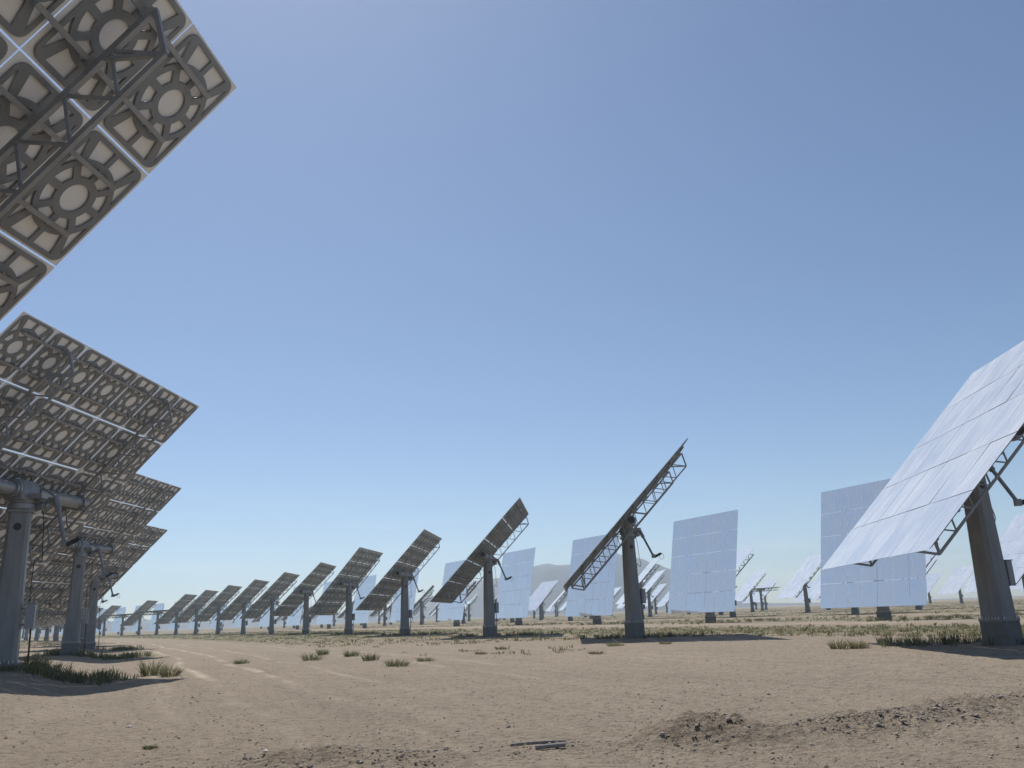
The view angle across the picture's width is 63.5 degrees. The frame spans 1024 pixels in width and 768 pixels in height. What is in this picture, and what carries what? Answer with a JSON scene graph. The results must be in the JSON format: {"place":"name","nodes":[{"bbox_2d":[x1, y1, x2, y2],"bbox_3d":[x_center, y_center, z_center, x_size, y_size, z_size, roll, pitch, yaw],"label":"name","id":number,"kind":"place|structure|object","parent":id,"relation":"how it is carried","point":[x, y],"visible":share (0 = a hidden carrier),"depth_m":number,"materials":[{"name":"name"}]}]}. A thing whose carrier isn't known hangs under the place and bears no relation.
{"place":"outdoors","nodes":[
{"label":"outdoors","id":0,"kind":"place"},
{"bbox_2d":[0,596,1023,767],"bbox_3d":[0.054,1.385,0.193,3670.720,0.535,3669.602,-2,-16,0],"label":"ground","id":1,"kind":"structure","parent":0,"point":[220,655],"depth_m":15.15,"materials":[{"name":"beige sand"}]},
{"bbox_2d":[21,629,29,640],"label":"heliostat","id":2,"kind":"object","parent":1,"relation":"on","point":[26,634],"depth_m":213.28,"materials":[{"name":"paint"}]},
{"bbox_2d":[21,620,40,640],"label":"heliostat","id":3,"kind":"object","parent":1,"relation":"on","point":[37,632],"visible":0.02,"depth_m":195.80,"materials":[{"name":"paint"}]},
{"bbox_2d":[21,620,50,640],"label":"heliostat","id":4,"kind":"object","parent":1,"relation":"on","point":[46,637],"visible":0.04,"depth_m":178.00,"materials":[{"name":"paint"}]},
{"bbox_2d":[22,624,60,640],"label":"heliostat","id":5,"kind":"object","parent":1,"relation":"on","point":[56,635],"visible":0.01,"depth_m":160.10,"materials":[{"name":"paint"}]},
{"bbox_2d":[40,625,54,636],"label":"heliostat","id":6,"kind":"object","parent":1,"relation":"on","point":[43,628],"visible":0.09,"depth_m":329.65,"materials":[{"name":"paint"}]},
{"bbox_2d":[35,624,64,641],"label":"heliostat","id":7,"kind":"object","parent":1,"relation":"on","point":[55,625],"visible":0.03,"depth_m":142.06,"materials":[{"name":"paint"}]},
{"bbox_2d":[35,606,99,631],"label":"heliostat","id":8,"kind":"object","parent":1,"relation":"on","point":[58,620],"visible":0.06,"depth_m":105.00,"materials":[{"name":"paint"}]},
{"bbox_2d":[22,561,131,644],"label":"heliostat","id":9,"kind":"object","parent":1,"relation":"on","point":[82,633],"visible":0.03,"depth_m":85.62,"materials":[{"name":"paint"}]},
{"bbox_2d":[1,470,181,655],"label":"heliostat","id":10,"kind":"object","parent":1,"relation":"on","point":[77,569],"visible":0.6,"depth_m":49.50,"materials":[{"name":"paint"}]},
{"bbox_2d":[22,523,167,649],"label":"heliostat","id":11,"kind":"object","parent":1,"relation":"on","point":[130,553],"visible":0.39,"depth_m":70.24,"materials":[{"name":"paint"}]},
{"bbox_2d":[0,311,199,670],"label":"heliostat","id":12,"kind":"object","parent":1,"relation":"on","point":[92,381],"visible":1,"depth_m":27.26,"materials":[{"name":"paint"}]},
{"bbox_2d":[96,609,106,634],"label":"heliostat","id":13,"kind":"object","parent":1,"relation":"on","point":[98,615],"visible":0.29,"depth_m":370.51,"materials":[{"name":"paint"}]},
{"bbox_2d":[96,605,120,635],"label":"heliostat","id":14,"kind":"object","parent":1,"relation":"on","point":[112,609],"visible":0.68,"depth_m":282.07,"materials":[{"name":"paint"}]},
{"bbox_2d":[101,613,132,635],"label":"heliostat","id":15,"kind":"object","parent":1,"relation":"on","point":[122,616],"visible":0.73,"depth_m":264.82,"materials":[{"name":"paint"}]},
{"bbox_2d":[0,0,236,320],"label":"heliostat","id":16,"kind":"object","parent":1,"relation":"on","point":[137,86],"visible":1,"depth_m":11.85,"materials":[{"name":"paint"}]},
{"bbox_2d":[111,607,125,633],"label":"heliostat","id":17,"kind":"object","parent":1,"relation":"on","point":[116,626],"visible":0.8,"depth_m":355.37,"materials":[{"name":"paint"}]},
{"bbox_2d":[129,605,141,633],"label":"heliostat","id":18,"kind":"object","parent":1,"relation":"on","point":[134,627],"visible":0.45,"depth_m":339.23,"materials":[{"name":"paint"}]},
{"bbox_2d":[120,600,157,634],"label":"heliostat","id":19,"kind":"object","parent":1,"relation":"on","point":[133,618],"visible":0.96,"depth_m":248.66,"materials":[{"name":"paint"}]},
{"bbox_2d":[142,745,159,749],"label":"weed clump","id":20,"kind":"object","parent":1,"relation":"on","point":[149,747],"visible":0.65,"depth_m":10.62,"materials":[{"name":"green plant"}]},
{"bbox_2d":[136,610,167,634],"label":"heliostat","id":21,"kind":"object","parent":1,"relation":"on","point":[158,612],"visible":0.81,"depth_m":230.82,"materials":[{"name":"paint"}]},
{"bbox_2d":[135,658,170,675],"bbox_3d":[-12.144,9.538,27.988,1.490,0.623,1.294,-2,-16,0],"label":"weed clump","id":22,"kind":"object","parent":1,"relation":"on","point":[143,671],"visible":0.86,"depth_m":27.84,"materials":[{"name":"green plant"}]},
{"bbox_2d":[148,603,163,630],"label":"heliostat","id":23,"kind":"object","parent":1,"relation":"on","point":[152,625],"visible":0.61,"depth_m":324.15,"materials":[{"name":"paint"}]},
{"bbox_2d":[155,664,185,676],"bbox_3d":[-11.224,9.353,27.118,1.088,0.438,1.181,-2,-16,0],"label":"weed clump","id":24,"kind":"object","parent":1,"relation":"on","point":[174,672],"visible":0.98,"depth_m":27.09,"materials":[{"name":"green plant"}]},
{"bbox_2d":[154,594,196,634],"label":"heliostat","id":25,"kind":"object","parent":1,"relation":"on","point":[173,611],"visible":0.99,"depth_m":214.04,"materials":[{"name":"paint"}]},
{"bbox_2d":[168,602,182,629],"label":"heliostat","id":26,"kind":"object","parent":1,"relation":"on","point":[171,626],"visible":0.23,"depth_m":307.03,"materials":[{"name":"paint"}]},
{"bbox_2d":[172,590,218,633],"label":"heliostat","id":27,"kind":"object","parent":1,"relation":"on","point":[188,613],"visible":1,"depth_m":196.34,"materials":[{"name":"paint"}]},
{"bbox_2d":[189,603,204,631],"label":"heliostat","id":28,"kind":"object","parent":1,"relation":"on","point":[191,625],"visible":0.17,"depth_m":289.73,"materials":[{"name":"paint"}]},
{"bbox_2d":[191,585,241,633],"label":"heliostat","id":29,"kind":"object","parent":1,"relation":"on","point":[215,606],"visible":1,"depth_m":178.48,"materials":[{"name":"paint"}]},
{"bbox_2d":[210,602,227,630],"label":"heliostat","id":30,"kind":"object","parent":1,"relation":"on","point":[213,623],"visible":0.23,"depth_m":272.73,"materials":[{"name":"paint"}]},
{"bbox_2d":[215,579,268,633],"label":"heliostat","id":31,"kind":"object","parent":1,"relation":"on","point":[237,605],"visible":0.99,"depth_m":160.39,"materials":[{"name":"paint"}]},
{"bbox_2d":[233,596,251,627],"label":"heliostat","id":32,"kind":"object","parent":1,"relation":"on","point":[237,622],"visible":0.29,"depth_m":255.93,"materials":[{"name":"paint"}]},
{"bbox_2d":[233,658,251,663],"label":"weed clump","id":33,"kind":"object","parent":1,"relation":"on","point":[239,662],"visible":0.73,"depth_m":33.94,"materials":[{"name":"green plant"}]},
{"bbox_2d":[259,600,276,629],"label":"heliostat","id":34,"kind":"object","parent":1,"relation":"on","point":[263,622],"visible":0.36,"depth_m":237.24,"materials":[{"name":"paint"}]},
{"bbox_2d":[239,572,299,633],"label":"heliostat","id":35,"kind":"object","parent":1,"relation":"on","point":[266,600],"visible":1,"depth_m":142.14,"materials":[{"name":"paint"}]},
{"bbox_2d":[277,616,285,627],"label":"heliostat","id":36,"kind":"object","parent":1,"relation":"on","point":[284,622],"visible":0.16,"depth_m":361.61,"materials":[{"name":"paint"}]},
{"bbox_2d":[286,587,303,629],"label":"heliostat","id":37,"kind":"object","parent":1,"relation":"on","point":[292,620],"visible":0.4,"depth_m":218.33,"materials":[{"name":"paint"}]},
{"bbox_2d":[270,562,336,633],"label":"heliostat","id":38,"kind":"object","parent":1,"relation":"on","point":[295,600],"visible":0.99,"depth_m":123.55,"materials":[{"name":"paint"}]},
{"bbox_2d":[298,653,325,660],"bbox_3d":[-8.240,11.247,34.245,1.386,0.393,1.474,-2,-16,0],"label":"weed clump","id":39,"kind":"object","parent":1,"relation":"on","point":[311,657],"visible":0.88,"depth_m":34.11,"materials":[{"name":"green plant"}]},
{"bbox_2d":[315,648,328,654],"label":"weed clump","id":40,"kind":"object","parent":1,"relation":"on","point":[322,652],"visible":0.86,"depth_m":40.03,"materials":[{"name":"green plant"}]},
{"bbox_2d":[316,581,334,628],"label":"heliostat","id":41,"kind":"object","parent":1,"relation":"on","point":[325,619],"visible":0.25,"depth_m":201.53,"materials":[{"name":"paint"}]},
{"bbox_2d":[305,547,382,633],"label":"heliostat","id":42,"kind":"object","parent":1,"relation":"on","point":[326,603],"visible":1,"depth_m":104.79,"materials":[{"name":"paint"}]},
{"bbox_2d":[337,601,353,626],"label":"heliostat","id":43,"kind":"object","parent":1,"relation":"on","point":[341,614],"visible":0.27,"depth_m":255.31,"materials":[{"name":"paint"}]},
{"bbox_2d":[343,648,361,656],"bbox_3d":[-7.051,11.875,36.578,1.247,0.349,1.056,-2,-16,0],"label":"weed clump","id":44,"kind":"object","parent":1,"relation":"on","point":[346,654],"visible":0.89,"depth_m":36.55,"materials":[{"name":"green plant"}]},
{"bbox_2d":[352,575,376,627],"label":"heliostat","id":45,"kind":"object","parent":1,"relation":"on","point":[364,589],"visible":0.68,"depth_m":183.79,"materials":[{"name":"paint"}]},
{"bbox_2d":[359,652,379,660],"bbox_3d":[-5.499,10.589,32.217,1.149,0.348,1.085,-2,-16,0],"label":"weed clump","id":46,"kind":"object","parent":1,"relation":"on","point":[370,658],"visible":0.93,"depth_m":32.14,"materials":[{"name":"green plant"}]},
{"bbox_2d":[370,599,391,625],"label":"heliostat","id":47,"kind":"object","parent":1,"relation":"on","point":[384,615],"visible":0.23,"depth_m":238.84,"materials":[{"name":"paint"}]},
{"bbox_2d":[379,601,395,624],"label":"heliostat","id":48,"kind":"object","parent":1,"relation":"on","point":[390,608],"visible":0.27,"depth_m":294.43,"materials":[{"name":"paint"}]},
{"bbox_2d":[382,658,410,666],"bbox_3d":[-3.787,9.198,27.421,1.299,0.304,1.234,-16,-21,41],"label":"weed clump","id":49,"kind":"object","parent":1,"relation":"on","point":[395,663],"visible":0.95,"depth_m":27.36,"materials":[{"name":"green plant"}]},
{"bbox_2d":[355,529,441,634],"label":"heliostat","id":50,"kind":"object","parent":1,"relation":"on","point":[416,556],"visible":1,"depth_m":85.86,"materials":[{"name":"paint"}]},
{"bbox_2d":[390,568,419,621],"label":"heliostat","id":51,"kind":"object","parent":1,"relation":"on","point":[395,612],"visible":0.45,"depth_m":164.71,"materials":[{"name":"paint"}]},
{"bbox_2d":[413,594,432,623],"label":"heliostat","id":52,"kind":"object","parent":1,"relation":"on","point":[418,610],"visible":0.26,"depth_m":277.15,"materials":[{"name":"paint"}]},
{"bbox_2d":[413,585,433,624],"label":"heliostat","id":53,"kind":"object","parent":1,"relation":"on","point":[421,604],"visible":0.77,"depth_m":220.38,"materials":[{"name":"paint"}]},
{"bbox_2d":[412,656,435,661],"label":"weed clump","id":54,"kind":"object","parent":1,"relation":"on","point":[422,660],"visible":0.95,"depth_m":29.84,"materials":[{"name":"green plant"}]},
{"bbox_2d":[427,603,439,621],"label":"heliostat","id":55,"kind":"object","parent":1,"relation":"on","point":[436,607],"visible":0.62,"depth_m":331.44,"materials":[{"name":"paint"}]},
{"bbox_2d":[437,560,468,625],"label":"heliostat","id":56,"kind":"object","parent":1,"relation":"on","point":[454,611],"visible":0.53,"depth_m":146.34,"materials":[{"name":"paint"}]},
{"bbox_2d":[461,581,476,623],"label":"heliostat","id":57,"kind":"object","parent":1,"relation":"on","point":[463,621],"visible":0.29,"depth_m":201.62,"materials":[{"name":"paint"}]},
{"bbox_2d":[465,594,477,620],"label":"heliostat","id":58,"kind":"object","parent":1,"relation":"on","point":[468,607],"visible":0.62,"depth_m":314.52,"materials":[{"name":"paint"}]},
{"bbox_2d":[430,498,528,635],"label":"heliostat","id":59,"kind":"object","parent":1,"relation":"on","point":[482,554],"visible":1,"depth_m":66.28,"materials":[{"name":"paint"}]},
{"bbox_2d":[495,547,535,624],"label":"heliostat","id":60,"kind":"object","parent":1,"relation":"on","point":[518,598],"visible":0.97,"depth_m":126.89,"materials":[{"name":"paint"}]},
{"bbox_2d":[510,739,565,746],"bbox_3d":[0.303,4.166,9.617,0.650,0.047,0.044,0,-16,-9],"label":"stick","id":61,"kind":"object","parent":1,"relation":"on","point":[533,742],"visible":0.9,"depth_m":9.60,"materials":[{"name":"grey wood"}]},
{"bbox_2d":[523,580,557,619],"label":"heliostat","id":62,"kind":"object","parent":1,"relation":"on","point":[543,590],"visible":0.88,"depth_m":223.12,"materials":[{"name":"paint"}]},
{"bbox_2d":[531,591,552,618],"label":"heliostat","id":63,"kind":"object","parent":1,"relation":"on","point":[542,607],"visible":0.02,"depth_m":278.24,"materials":[{"name":"paint"}]},
{"bbox_2d":[535,742,565,749],"bbox_3d":[0.430,4.061,9.291,0.346,0.059,0.053,0,-16,-7],"label":"stick","id":64,"kind":"object","parent":1,"relation":"on","point":[550,745],"visible":1,"depth_m":9.27,"materials":[{"name":"grey wood"}]},
{"bbox_2d":[546,595,562,616],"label":"heliostat","id":65,"kind":"object","parent":1,"relation":"on","point":[550,608],"visible":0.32,"depth_m":386.69,"materials":[{"name":"paint"}]},
{"bbox_2d":[550,597,564,615],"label":"heliostat","id":66,"kind":"object","parent":1,"relation":"on","point":[552,609],"visible":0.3,"depth_m":450.80,"materials":[{"name":"paint"}]},
{"bbox_2d":[549,589,572,620],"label":"heliostat","id":67,"kind":"object","parent":1,"relation":"on","point":[570,618],"visible":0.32,"depth_m":163.04,"materials":[{"name":"paint"}]},
{"bbox_2d":[559,595,573,609],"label":"heliostat","id":68,"kind":"object","parent":1,"relation":"on","point":[563,606],"visible":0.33,"depth_m":322.55,"materials":[{"name":"paint"}]},
{"bbox_2d":[565,533,618,623],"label":"heliostat","id":69,"kind":"object","parent":1,"relation":"on","point":[599,603],"visible":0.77,"depth_m":107.08,"materials":[{"name":"paint"}]},
{"bbox_2d":[587,650,606,653],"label":"weed clump","id":70,"kind":"object","parent":1,"relation":"on","point":[594,652],"visible":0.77,"depth_m":30.00,"materials":[{"name":"green plant"}]},
{"bbox_2d":[606,587,620,615],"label":"heliostat","id":71,"kind":"object","parent":1,"relation":"on","point":[616,590],"visible":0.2,"depth_m":302.11,"materials":[{"name":"paint"}]},
{"bbox_2d":[604,642,624,645],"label":"weed clump","id":72,"kind":"object","parent":1,"relation":"on","point":[612,644],"visible":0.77,"depth_m":36.15,"materials":[{"name":"green plant"}]},
{"bbox_2d":[563,438,687,637],"bbox_3d":[6.516,9.602,48.140,7.199,10.688,10.981,-3,-16,3],"label":"heliostat","id":73,"kind":"object","parent":1,"relation":"on","point":[634,594],"visible":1,"depth_m":46.96,"materials":[{"name":"paint"}]},
{"bbox_2d":[617,580,644,606],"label":"heliostat","id":74,"kind":"object","parent":1,"relation":"on","point":[621,605],"visible":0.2,"depth_m":241.04,"materials":[{"name":"paint"}]},
{"bbox_2d":[616,557,660,618],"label":"heliostat","id":75,"kind":"object","parent":1,"relation":"on","point":[646,570],"visible":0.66,"depth_m":144.49,"materials":[{"name":"paint"}]},
{"bbox_2d":[643,569,665,616],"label":"heliostat","id":76,"kind":"object","parent":1,"relation":"on","point":[651,582],"visible":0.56,"depth_m":185.72,"materials":[{"name":"paint"}]},
{"bbox_2d":[643,583,666,613],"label":"heliostat","id":77,"kind":"object","parent":1,"relation":"on","point":[657,590],"visible":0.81,"depth_m":284.27,"materials":[{"name":"paint"}]},
{"bbox_2d":[657,591,668,612],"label":"heliostat","id":78,"kind":"object","parent":1,"relation":"on","point":[666,605],"visible":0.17,"depth_m":393.17,"materials":[{"name":"paint"}]},
{"bbox_2d":[657,592,672,605],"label":"heliostat","id":79,"kind":"object","parent":1,"relation":"on","point":[664,600],"visible":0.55,"depth_m":333.17,"materials":[{"name":"paint"}]},
{"bbox_2d":[668,510,737,622],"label":"heliostat","id":80,"kind":"object","parent":1,"relation":"on","point":[706,565],"visible":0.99,"depth_m":87.92,"materials":[{"name":"paint"}]},
{"bbox_2d":[717,546,755,616],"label":"heliostat","id":81,"kind":"object","parent":1,"relation":"on","point":[742,555],"visible":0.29,"depth_m":124.24,"materials":[{"name":"paint"}]},
{"bbox_2d":[735,569,766,611],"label":"heliostat","id":82,"kind":"object","parent":1,"relation":"on","point":[748,586],"visible":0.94,"depth_m":204.23,"materials":[{"name":"paint"}]},
{"bbox_2d":[743,585,762,608],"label":"heliostat","id":83,"kind":"object","parent":1,"relation":"on","point":[747,600],"visible":0.46,"depth_m":354.50,"materials":[{"name":"paint"}]},
{"bbox_2d":[753,580,776,609],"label":"heliostat","id":84,"kind":"object","parent":1,"relation":"on","point":[767,584],"visible":0.75,"depth_m":294.12,"materials":[{"name":"paint"}]},
{"bbox_2d":[752,587,779,610],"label":"heliostat","id":85,"kind":"object","parent":1,"relation":"on","point":[759,590],"visible":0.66,"depth_m":246.21,"materials":[{"name":"paint"}]},
{"bbox_2d":[776,554,822,612],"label":"heliostat","id":86,"kind":"object","parent":1,"relation":"on","point":[806,569],"visible":0.95,"depth_m":148.14,"materials":[{"name":"paint"}]},
{"bbox_2d":[793,582,813,600],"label":"heliostat","id":87,"kind":"object","parent":1,"relation":"on","point":[800,596],"visible":0.47,"depth_m":334.33,"materials":[{"name":"paint"}]},
{"bbox_2d":[801,574,830,609],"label":"heliostat","id":88,"kind":"object","parent":1,"relation":"on","point":[814,584],"visible":0.3,"depth_m":188.73,"materials":[{"name":"paint"}]},
{"bbox_2d":[809,580,859,613],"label":"heliostat","id":89,"kind":"object","parent":1,"relation":"on","point":[817,590],"visible":0.06,"depth_m":107.93,"materials":[{"name":"paint"}]},
{"bbox_2d":[825,639,849,648],"bbox_3d":[10.674,8.474,27.045,1.074,0.372,1.129,-2,-16,0],"label":"weed clump","id":90,"kind":"object","parent":1,"relation":"on","point":[842,646],"visible":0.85,"depth_m":27.00,"materials":[{"name":"green plant"}]},
{"bbox_2d":[846,638,870,648],"bbox_3d":[11.256,8.419,26.888,1.058,0.350,0.996,-2,-16,0],"label":"weed clump","id":91,"kind":"object","parent":1,"relation":"on","point":[855,645],"visible":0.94,"depth_m":26.76,"materials":[{"name":"green plant"}]},
{"bbox_2d":[820,479,926,619],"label":"heliostat","id":92,"kind":"object","parent":1,"relation":"on","point":[880,589],"visible":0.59,"depth_m":69.04,"materials":[{"name":"paint"}]},
{"bbox_2d":[892,540,944,609],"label":"heliostat","id":93,"kind":"object","parent":1,"relation":"on","point":[928,558],"visible":0.12,"depth_m":127.06,"materials":[{"name":"paint"}]},
{"bbox_2d":[821,341,1023,644],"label":"heliostat","id":94,"kind":"object","parent":1,"relation":"on","point":[947,464],"visible":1,"depth_m":26.43,"materials":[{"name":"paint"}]},
{"bbox_2d":[922,555,938,606],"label":"heliostat","id":95,"kind":"object","parent":1,"relation":"on","point":[931,564],"visible":0.05,"depth_m":163.21,"materials":[{"name":"paint"}]},
{"bbox_2d":[924,573,941,602],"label":"heliostat","id":96,"kind":"object","parent":1,"relation":"on","point":[931,579],"visible":0.52,"depth_m":290.05,"materials":[{"name":"paint"}]},
{"bbox_2d":[937,566,973,602],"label":"heliostat","id":97,"kind":"object","parent":1,"relation":"on","point":[955,582],"visible":0.99,"depth_m":235.67,"materials":[{"name":"paint"}]},
{"bbox_2d":[962,586,976,592],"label":"heliostat","id":98,"kind":"object","parent":1,"relation":"on","point":[970,588],"visible":0.06,"depth_m":191.39,"materials":[{"name":"paint"}]},
{"bbox_2d":[964,514,1023,588],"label":"heliostat","id":99,"kind":"object","parent":1,"relation":"on","point":[1010,545],"visible":0.56,"depth_m":88.06,"materials":[{"name":"paint"}]},
{"bbox_2d":[1012,578,1022,586],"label":"heliostat","id":100,"kind":"object","parent":1,"relation":"on","point":[1019,584],"visible":0.45,"depth_m":113.47,"materials":[{"name":"paint"}]},
{"bbox_2d":[0,600,1023,685],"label":"grass","id":101,"kind":"structure","parent":0,"point":[34,666],"depth_m":48.52,"materials":[{"name":"green plant"}]},
{"bbox_2d":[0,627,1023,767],"bbox_3d":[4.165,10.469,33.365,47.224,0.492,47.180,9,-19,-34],"label":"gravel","id":102,"kind":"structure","parent":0,"point":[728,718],"depth_m":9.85,"materials":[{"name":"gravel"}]},
{"bbox_2d":[0,0,1023,620],"label":"sky","id":103,"kind":"structure","parent":0,"point":[436,267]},
{"bbox_2d":[21,554,1020,635],"bbox_3d":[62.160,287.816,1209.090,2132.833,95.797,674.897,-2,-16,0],"label":"hills","id":104,"kind":"structure","parent":0,"point":[548,572],"depth_m":1282.31,"materials":[{"name":"grey"}]}
]}

